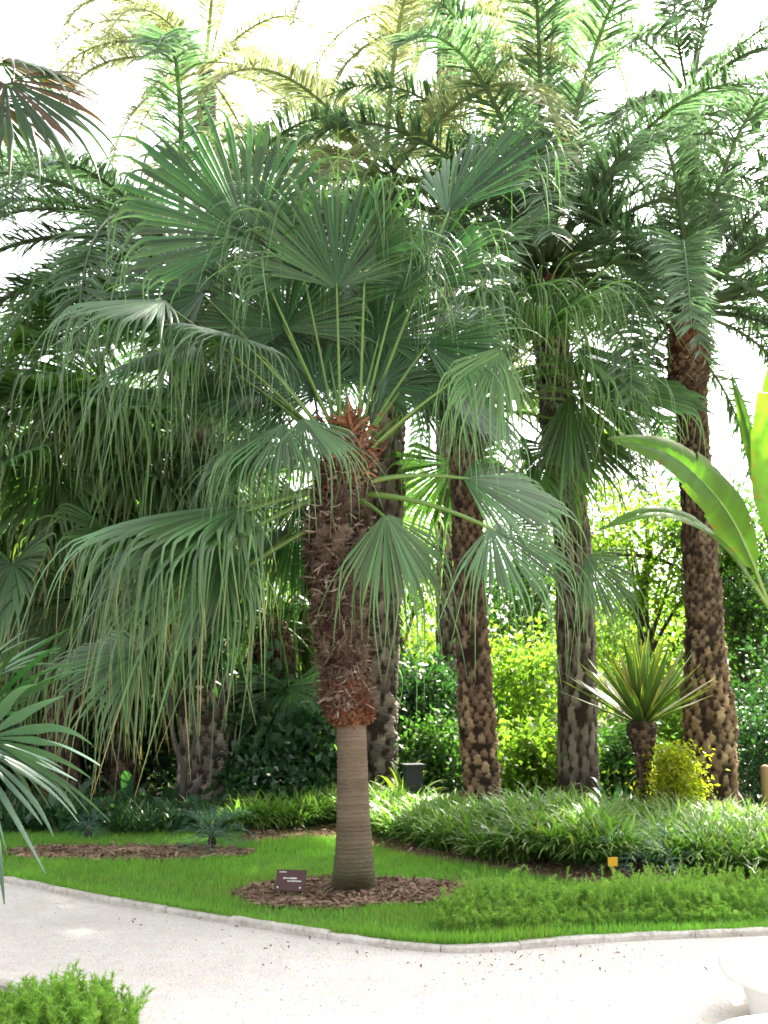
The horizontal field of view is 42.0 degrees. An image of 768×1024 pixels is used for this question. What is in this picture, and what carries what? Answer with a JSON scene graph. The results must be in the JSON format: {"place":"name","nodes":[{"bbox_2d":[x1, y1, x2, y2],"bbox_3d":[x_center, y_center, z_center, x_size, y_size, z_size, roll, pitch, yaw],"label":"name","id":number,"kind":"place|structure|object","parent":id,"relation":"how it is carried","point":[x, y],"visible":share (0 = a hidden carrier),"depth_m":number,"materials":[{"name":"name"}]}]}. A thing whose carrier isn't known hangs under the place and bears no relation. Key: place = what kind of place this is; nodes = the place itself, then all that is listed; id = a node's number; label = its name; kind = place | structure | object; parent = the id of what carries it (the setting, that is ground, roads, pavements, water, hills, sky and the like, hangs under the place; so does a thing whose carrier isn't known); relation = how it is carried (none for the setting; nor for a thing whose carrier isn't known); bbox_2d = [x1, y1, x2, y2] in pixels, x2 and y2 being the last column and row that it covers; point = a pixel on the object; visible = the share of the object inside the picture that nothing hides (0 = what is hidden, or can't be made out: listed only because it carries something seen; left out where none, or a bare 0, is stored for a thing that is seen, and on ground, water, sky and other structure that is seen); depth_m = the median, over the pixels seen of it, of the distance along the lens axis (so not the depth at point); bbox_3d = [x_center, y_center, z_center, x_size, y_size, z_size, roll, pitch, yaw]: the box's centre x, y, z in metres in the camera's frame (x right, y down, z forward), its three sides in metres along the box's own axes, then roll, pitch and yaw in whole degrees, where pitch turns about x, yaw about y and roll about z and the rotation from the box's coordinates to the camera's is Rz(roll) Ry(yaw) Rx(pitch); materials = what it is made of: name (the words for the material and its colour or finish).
{"place":"outdoors","nodes":[
{"label":"outdoors","id":0,"kind":"place"},
{"bbox_2d":[0,883,767,1023],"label":"path","id":1,"kind":"structure","parent":0,"point":[23,905],"depth_m":5.38,"materials":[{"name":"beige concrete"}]},
{"bbox_2d":[119,917,742,985],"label":"fallen leaves","id":2,"kind":"object","parent":1,"relation":"on","point":[458,963],"visible":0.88,"depth_m":5.74,"materials":[{"name":"brown plant"}]},
{"bbox_2d":[718,937,767,1014],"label":"stone seat","id":3,"kind":"object","parent":1,"relation":"on","point":[743,963],"visible":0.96,"depth_m":4.64,"materials":[{"name":"white stone"}]},
{"bbox_2d":[719,1014,767,1023],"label":"stone seat","id":4,"kind":"object","parent":1,"relation":"on","point":[758,1019],"visible":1,"depth_m":3.35,"materials":[{"name":"white stone"}]},
{"bbox_2d":[0,0,767,685],"label":"sky","id":5,"kind":"structure","parent":0,"point":[27,27],"materials":[{"name":"white"}]},
{"bbox_2d":[0,820,767,944],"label":"lawn","id":6,"kind":"structure","parent":0,"point":[312,869],"depth_m":7.66,"materials":[{"name":"green plant"}]},
{"bbox_2d":[62,811,113,839],"bbox_3d":[-2.818,3.015,9.540,0.517,0.328,0.518,0,-9,0],"label":"cycad","id":7,"kind":"object","parent":6,"relation":"on","point":[88,831],"visible":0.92,"depth_m":9.52,"materials":[{"name":"green plant"}]},
{"bbox_2d":[6,846,254,860],"bbox_3d":[-2.230,2.981,8.739,2.219,0.001,0.765,0,-9,0],"label":"dirt bed","id":8,"kind":"object","parent":6,"relation":"on","point":[127,855],"visible":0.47,"depth_m":8.72,"materials":[{"name":"brown soil"}]},
{"bbox_2d":[3,823,767,909],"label":"mulch chips","id":9,"kind":"object","parent":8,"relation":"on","point":[294,899],"visible":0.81,"depth_m":7.47,"materials":[{"name":"brown plant"}]},
{"bbox_2d":[164,805,257,853],"bbox_3d":[-1.563,2.946,9.057,0.884,0.500,0.885,0,-9,0],"label":"cycad","id":10,"kind":"object","parent":6,"relation":"on","point":[211,834],"visible":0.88,"depth_m":9.02,"materials":[{"name":"green plant"}]},
{"bbox_2d":[230,877,465,908],"bbox_3d":[-0.245,2.732,7.186,1.746,0.001,1.058,0,-9,0],"label":"mulch bed","id":11,"kind":"object","parent":6,"relation":"on","point":[314,893],"visible":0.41,"depth_m":7.05,"materials":[{"name":"brown wood"}]},
{"bbox_2d":[274,869,306,894],"bbox_3d":[-0.656,2.635,7.027,0.215,0.214,0.102,-1,-9,8],"label":"plant sign","id":12,"kind":"object","parent":11,"relation":"on","point":[290,880],"visible":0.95,"depth_m":7.03,"materials":[{"name":"metal"}]},
{"bbox_2d":[10,97,601,892],"bbox_3d":[-0.608,-0.267,7.770,4.538,6.156,2.761,0,-9,0],"label":"fan palm","id":13,"kind":"object","parent":11,"relation":"on","point":[340,333],"visible":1,"depth_m":7.62,"materials":[{"name":"green plant"}]},
{"bbox_2d":[238,825,766,887],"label":"dirt strip","id":14,"kind":"object","parent":6,"relation":"on","point":[532,865],"visible":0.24,"depth_m":8.37,"materials":[{"name":"brown soil"}]},
{"bbox_2d":[207,776,670,864],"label":"border grass","id":15,"kind":"structure","parent":14,"relation":"on","point":[515,828],"depth_m":8.95,"materials":[{"name":"green plant"}]},
{"bbox_2d":[581,820,704,879],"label":"grass","id":16,"kind":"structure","parent":14,"relation":"on","point":[640,859],"depth_m":7.89,"materials":[{"name":"green plant"}]},
{"bbox_2d":[592,779,767,877],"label":"border grass","id":17,"kind":"structure","parent":14,"relation":"on","point":[736,835],"depth_m":8.24,"materials":[{"name":"green plant"}]},
{"bbox_2d":[430,848,767,934],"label":"feathery groundcover","id":18,"kind":"object","parent":6,"relation":"on","point":[494,901],"visible":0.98,"depth_m":6.53,"materials":[{"name":"green plant"}]},
{"bbox_2d":[608,857,617,877],"bbox_3d":[1.674,2.644,7.309,0.075,0.231,0.010,2,-9,-11],"label":"plant tag","id":19,"kind":"object","parent":6,"relation":"on","point":[613,861],"visible":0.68,"depth_m":7.32,"materials":[{"name":"yellow plastic"}]},
{"bbox_2d":[578,775,662,807],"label":"strap plant","id":20,"kind":"object","parent":6,"relation":"on","point":[617,790],"visible":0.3,"depth_m":10.32,"materials":[{"name":"green plant"}]},
{"bbox_2d":[637,818,689,841],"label":"strap plant","id":21,"kind":"object","parent":6,"relation":"on","point":[652,832],"visible":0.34,"depth_m":8.29,"materials":[{"name":"green plant"}]},
{"bbox_2d":[611,735,729,807],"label":"yellow bush","id":22,"kind":"object","parent":6,"relation":"on","point":[676,772],"visible":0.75,"depth_m":10.01,"materials":[{"name":"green plant"}]},
{"bbox_2d":[3,687,767,824],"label":"ground","id":23,"kind":"structure","parent":0,"point":[603,721],"depth_m":14.70,"materials":[{"name":"brown soil"}]},
{"bbox_2d":[0,977,31,993],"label":"kerb","id":24,"kind":"structure","parent":23,"relation":"on","point":[2,983],"depth_m":5.05,"materials":[{"name":"stone"}]},
{"bbox_2d":[0,681,84,806],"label":"leafy bush","id":25,"kind":"object","parent":23,"relation":"on","point":[2,784],"visible":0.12,"depth_m":12.02,"materials":[{"name":"green plant"}]},
{"bbox_2d":[14,692,141,797],"bbox_3d":[-4.404,2.958,13.384,2.506,1.736,2.369,-6,-11,33],"label":"leafy bush","id":26,"kind":"object","parent":23,"relation":"on","point":[86,750],"visible":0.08,"depth_m":12.97,"materials":[{"name":"green plant"}]},
{"bbox_2d":[0,562,159,804],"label":"fan palm","id":27,"kind":"object","parent":23,"relation":"on","point":[40,715],"visible":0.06,"depth_m":12.19,"materials":[{"name":"green plant"}]},
{"bbox_2d":[91,771,163,806],"bbox_3d":[-2.867,3.184,11.283,1.091,0.564,1.189,-4,-10,25],"label":"bird of paradise","id":28,"kind":"object","parent":23,"relation":"on","point":[125,777],"visible":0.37,"depth_m":11.17,"materials":[{"name":"green plant"}]},
{"bbox_2d":[0,778,256,835],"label":"shade groundcover","id":29,"kind":"object","parent":23,"relation":"on","point":[133,817],"visible":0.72,"depth_m":9.99,"materials":[{"name":"green plant"}]},
{"bbox_2d":[79,679,179,798],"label":"leafy bush","id":30,"kind":"object","parent":23,"relation":"on","point":[153,765],"visible":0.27,"depth_m":13.12,"materials":[{"name":"green plant"}]},
{"bbox_2d":[0,369,279,801],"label":"fan palm","id":31,"kind":"object","parent":23,"relation":"on","point":[15,595],"visible":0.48,"depth_m":10.83,"materials":[{"name":"green plant"}]},
{"bbox_2d":[0,250,310,806],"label":"fan palm","id":32,"kind":"object","parent":23,"relation":"on","point":[79,489],"visible":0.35,"depth_m":11.45,"materials":[{"name":"green plant"}]},
{"bbox_2d":[145,786,179,805],"bbox_3d":[-2.420,3.200,10.961,0.969,0.432,1.153,0,-9,0],"label":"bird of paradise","id":33,"kind":"object","parent":23,"relation":"on","point":[170,794],"visible":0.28,"depth_m":10.82,"materials":[{"name":"green plant"}]},
{"bbox_2d":[47,414,306,775],"bbox_3d":[-3.560,1.197,16.214,5.351,6.066,4.932,0,-9,0],"label":"fan palm","id":34,"kind":"object","parent":23,"relation":"on","point":[297,487],"depth_m":15.65,"materials":[{"name":"green plant"}]},
{"bbox_2d":[36,0,321,679],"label":"date palm","id":35,"kind":"object","parent":23,"relation":"on","point":[157,16],"visible":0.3,"depth_m":22.58,"materials":[{"name":"green plant"}]},
{"bbox_2d":[0,16,411,802],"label":"date palm","id":36,"kind":"object","parent":23,"relation":"on","point":[72,262],"visible":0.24,"depth_m":11.48,"materials":[{"name":"green plant"}]},
{"bbox_2d":[166,639,311,773],"bbox_3d":[-1.635,2.557,11.998,2.009,2.090,2.307,0,-9,0],"label":"leafy bush","id":37,"kind":"object","parent":23,"relation":"on","point":[247,739],"visible":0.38,"depth_m":11.70,"materials":[{"name":"green plant"}]},
{"bbox_2d":[175,451,322,661],"bbox_3d":[-3.174,1.519,22.797,6.301,7.465,5.096,0,-9,0],"label":"broadleaf tree","id":38,"kind":"object","parent":23,"relation":"on","point":[294,525],"depth_m":22.97,"materials":[{"name":"green plant"}]},
{"bbox_2d":[203,736,319,807],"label":"round bush","id":39,"kind":"object","parent":23,"relation":"on","point":[266,776],"visible":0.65,"depth_m":10.77,"materials":[{"name":"green plant"}]},
{"bbox_2d":[155,550,414,763],"bbox_3d":[-1.601,2.279,13.227,4.014,3.802,3.872,-5,-10,26],"label":"fan palm","id":40,"kind":"object","parent":23,"relation":"on","point":[287,654],"visible":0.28,"depth_m":12.02,"materials":[{"name":"green plant"}]},
{"bbox_2d":[242,695,337,796],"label":"leafy bush","id":41,"kind":"object","parent":23,"relation":"on","point":[312,743],"visible":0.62,"depth_m":11.31,"materials":[{"name":"green plant"}]},
{"bbox_2d":[221,457,450,699],"bbox_3d":[-0.890,1.561,14.236,4.031,4.721,4.579,0,-9,0],"label":"fan palm","id":42,"kind":"object","parent":23,"relation":"on","point":[306,655],"visible":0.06,"depth_m":13.98,"materials":[{"name":"green plant"}]},
{"bbox_2d":[295,668,423,754],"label":"leafy bush","id":43,"kind":"object","parent":23,"relation":"on","point":[302,671],"depth_m":13.65,"materials":[{"name":"green plant"}]},
{"bbox_2d":[127,0,611,788],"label":"date palm","id":44,"kind":"object","parent":23,"relation":"on","point":[381,728],"visible":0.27,"depth_m":12.06,"materials":[{"name":"green plant"}]},
{"bbox_2d":[2,754,761,815],"bbox_3d":[0.027,3.799,14.389,18.270,0.611,8.667,0,-9,0],"label":"ground ivy","id":45,"kind":"object","parent":23,"relation":"on","point":[759,795],"visible":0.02,"depth_m":12.44,"materials":[{"name":"green plant"}]},
{"bbox_2d":[0,585,767,726],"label":"distant foliage","id":46,"kind":"object","parent":23,"relation":"on","point":[671,658],"visible":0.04,"depth_m":27.24,"materials":[{"name":"green plant"}]},
{"bbox_2d":[4,876,767,952],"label":"kerb","id":47,"kind":"structure","parent":23,"relation":"on","point":[307,931],"depth_m":6.09,"materials":[{"name":"concrete"}]},
{"bbox_2d":[286,453,486,676],"bbox_3d":[0.136,1.876,24.074,5.846,7.191,4.507,0,-9,0],"label":"broadleaf tree","id":48,"kind":"object","parent":23,"relation":"on","point":[403,640],"visible":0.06,"depth_m":23.95,"materials":[{"name":"green plant"}]},
{"bbox_2d":[368,760,447,795],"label":"strap plant","id":49,"kind":"object","parent":23,"relation":"on","point":[396,780],"visible":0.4,"depth_m":11.15,"materials":[{"name":"green plant"}]},
{"bbox_2d":[400,763,425,795],"bbox_3d":[0.314,3.048,10.804,0.230,0.638,0.190,2,-9,-14],"label":"garden light","id":50,"kind":"object","parent":23,"relation":"on","point":[412,773],"visible":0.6,"depth_m":10.77,"materials":[{"name":"black metal"}]},
{"bbox_2d":[394,699,508,798],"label":"leafy bush","id":51,"kind":"object","parent":23,"relation":"on","point":[435,755],"visible":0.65,"depth_m":12.08,"materials":[{"name":"green plant"}]},
{"bbox_2d":[281,0,635,710],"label":"date palm","id":52,"kind":"object","parent":23,"relation":"on","point":[445,634],"visible":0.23,"depth_m":19.63,"materials":[{"name":"green plant"}]},
{"bbox_2d":[396,628,533,789],"bbox_3d":[0.683,2.741,13.776,2.315,2.330,2.470,9,-13,-44],"label":"leafy bush","id":53,"kind":"object","parent":23,"relation":"on","point":[436,685],"visible":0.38,"depth_m":13.47,"materials":[{"name":"green plant"}]},
{"bbox_2d":[239,0,767,802],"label":"date palm","id":54,"kind":"object","parent":23,"relation":"on","point":[535,230],"visible":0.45,"depth_m":11.57,"materials":[{"name":"green plant"}]},
{"bbox_2d":[302,252,727,804],"bbox_3d":[1.346,0.363,10.820,4.212,6.005,5.080,5,-10,-28],"label":"fan palm","id":55,"kind":"object","parent":23,"relation":"on","point":[582,435],"visible":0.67,"depth_m":10.46,"materials":[{"name":"green plant"}]},
{"bbox_2d":[404,447,628,720],"bbox_3d":[2.865,1.851,22.076,5.935,6.541,5.022,0,-9,0],"label":"broadleaf tree","id":56,"kind":"object","parent":23,"relation":"on","point":[538,604],"visible":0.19,"depth_m":21.48,"materials":[{"name":"green plant"}]},
{"bbox_2d":[426,608,614,784],"bbox_3d":[1.844,2.532,14.233,2.918,2.752,3.349,0,-9,0],"label":"leafy bush","id":57,"kind":"object","parent":23,"relation":"on","point":[527,689],"visible":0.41,"depth_m":13.95,"materials":[{"name":"green plant"}]},
{"bbox_2d":[451,702,626,799],"bbox_3d":[1.777,2.964,11.962,1.856,1.389,1.880,2,-9,-12],"label":"leafy bush","id":58,"kind":"object","parent":23,"relation":"on","point":[531,764],"visible":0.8,"depth_m":11.72,"materials":[{"name":"green plant"}]},
{"bbox_2d":[400,59,767,809],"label":"date palm","id":59,"kind":"object","parent":23,"relation":"on","point":[708,723],"visible":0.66,"depth_m":11.33,"materials":[{"name":"green plant"}]},
{"bbox_2d":[556,629,721,805],"bbox_3d":[2.681,2.281,10.442,1.609,2.098,1.702,6,-11,-34],"label":"variegated yucca","id":60,"kind":"object","parent":23,"relation":"on","point":[637,700],"visible":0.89,"depth_m":10.26,"materials":[{"name":"green plant"}]},
{"bbox_2d":[597,717,682,799],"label":"leafy bush","id":61,"kind":"object","parent":23,"relation":"on","point":[618,755],"visible":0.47,"depth_m":12.39,"materials":[{"name":"green plant"}]},
{"bbox_2d":[526,423,767,724],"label":"broadleaf tree","id":62,"kind":"object","parent":23,"relation":"on","point":[646,582],"visible":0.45,"depth_m":18.57,"materials":[{"name":"green plant"}]},
{"bbox_2d":[526,0,767,444],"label":"date palm","id":63,"kind":"object","parent":23,"relation":"on","point":[741,50],"visible":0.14,"depth_m":17.34,"materials":[{"name":"green plant"}]},
{"bbox_2d":[597,653,756,774],"bbox_3d":[4.305,3.083,15.287,3.140,2.171,2.900,-2,-9,14],"label":"leafy bush","id":64,"kind":"object","parent":23,"relation":"on","point":[672,721],"visible":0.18,"depth_m":14.84,"materials":[{"name":"green plant"}]},
{"bbox_2d":[598,366,767,609],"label":"banana plant","id":65,"kind":"object","parent":23,"relation":"on","point":[706,485],"visible":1,"depth_m":7.25,"materials":[{"name":"green plant"}]},
{"bbox_2d":[630,449,767,764],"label":"broadleaf tree","id":66,"kind":"object","parent":23,"relation":"on","point":[751,609],"visible":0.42,"depth_m":17.48,"materials":[{"name":"green plant"}]},
{"bbox_2d":[727,586,767,785],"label":"leafy bush","id":67,"kind":"object","parent":23,"relation":"on","point":[762,691],"visible":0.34,"depth_m":13.82,"materials":[{"name":"green plant"}]},
{"bbox_2d":[735,687,767,808],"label":"leafy bush","id":68,"kind":"object","parent":23,"relation":"on","point":[747,759],"visible":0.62,"depth_m":12.13,"materials":[{"name":"green plant"}]},
{"bbox_2d":[760,765,767,809],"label":"wooden post","id":69,"kind":"object","parent":23,"relation":"on","point":[764,779],"visible":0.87,"depth_m":10.64,"materials":[{"name":"beige wood"}]},
{"label":"flower bed","id":70,"kind":"structure","parent":23,"relation":"on","visible":0},
{"bbox_2d":[0,628,109,903],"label":"fan palm","id":71,"kind":"object","parent":70,"relation":"on","point":[29,764],"visible":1,"depth_m":3.52,"materials":[{"name":"green plant"}]},
{"bbox_2d":[0,55,133,203],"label":"fan palm","id":72,"kind":"object","parent":70,"relation":"on","point":[35,74],"visible":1,"depth_m":4.50,"materials":[{"name":"green plant"}]},
{"bbox_2d":[0,959,155,1023],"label":"feathery shrub","id":73,"kind":"object","parent":70,"relation":"on","point":[55,1002],"visible":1,"depth_m":4.43,"materials":[{"name":"green plant"}]}
]}

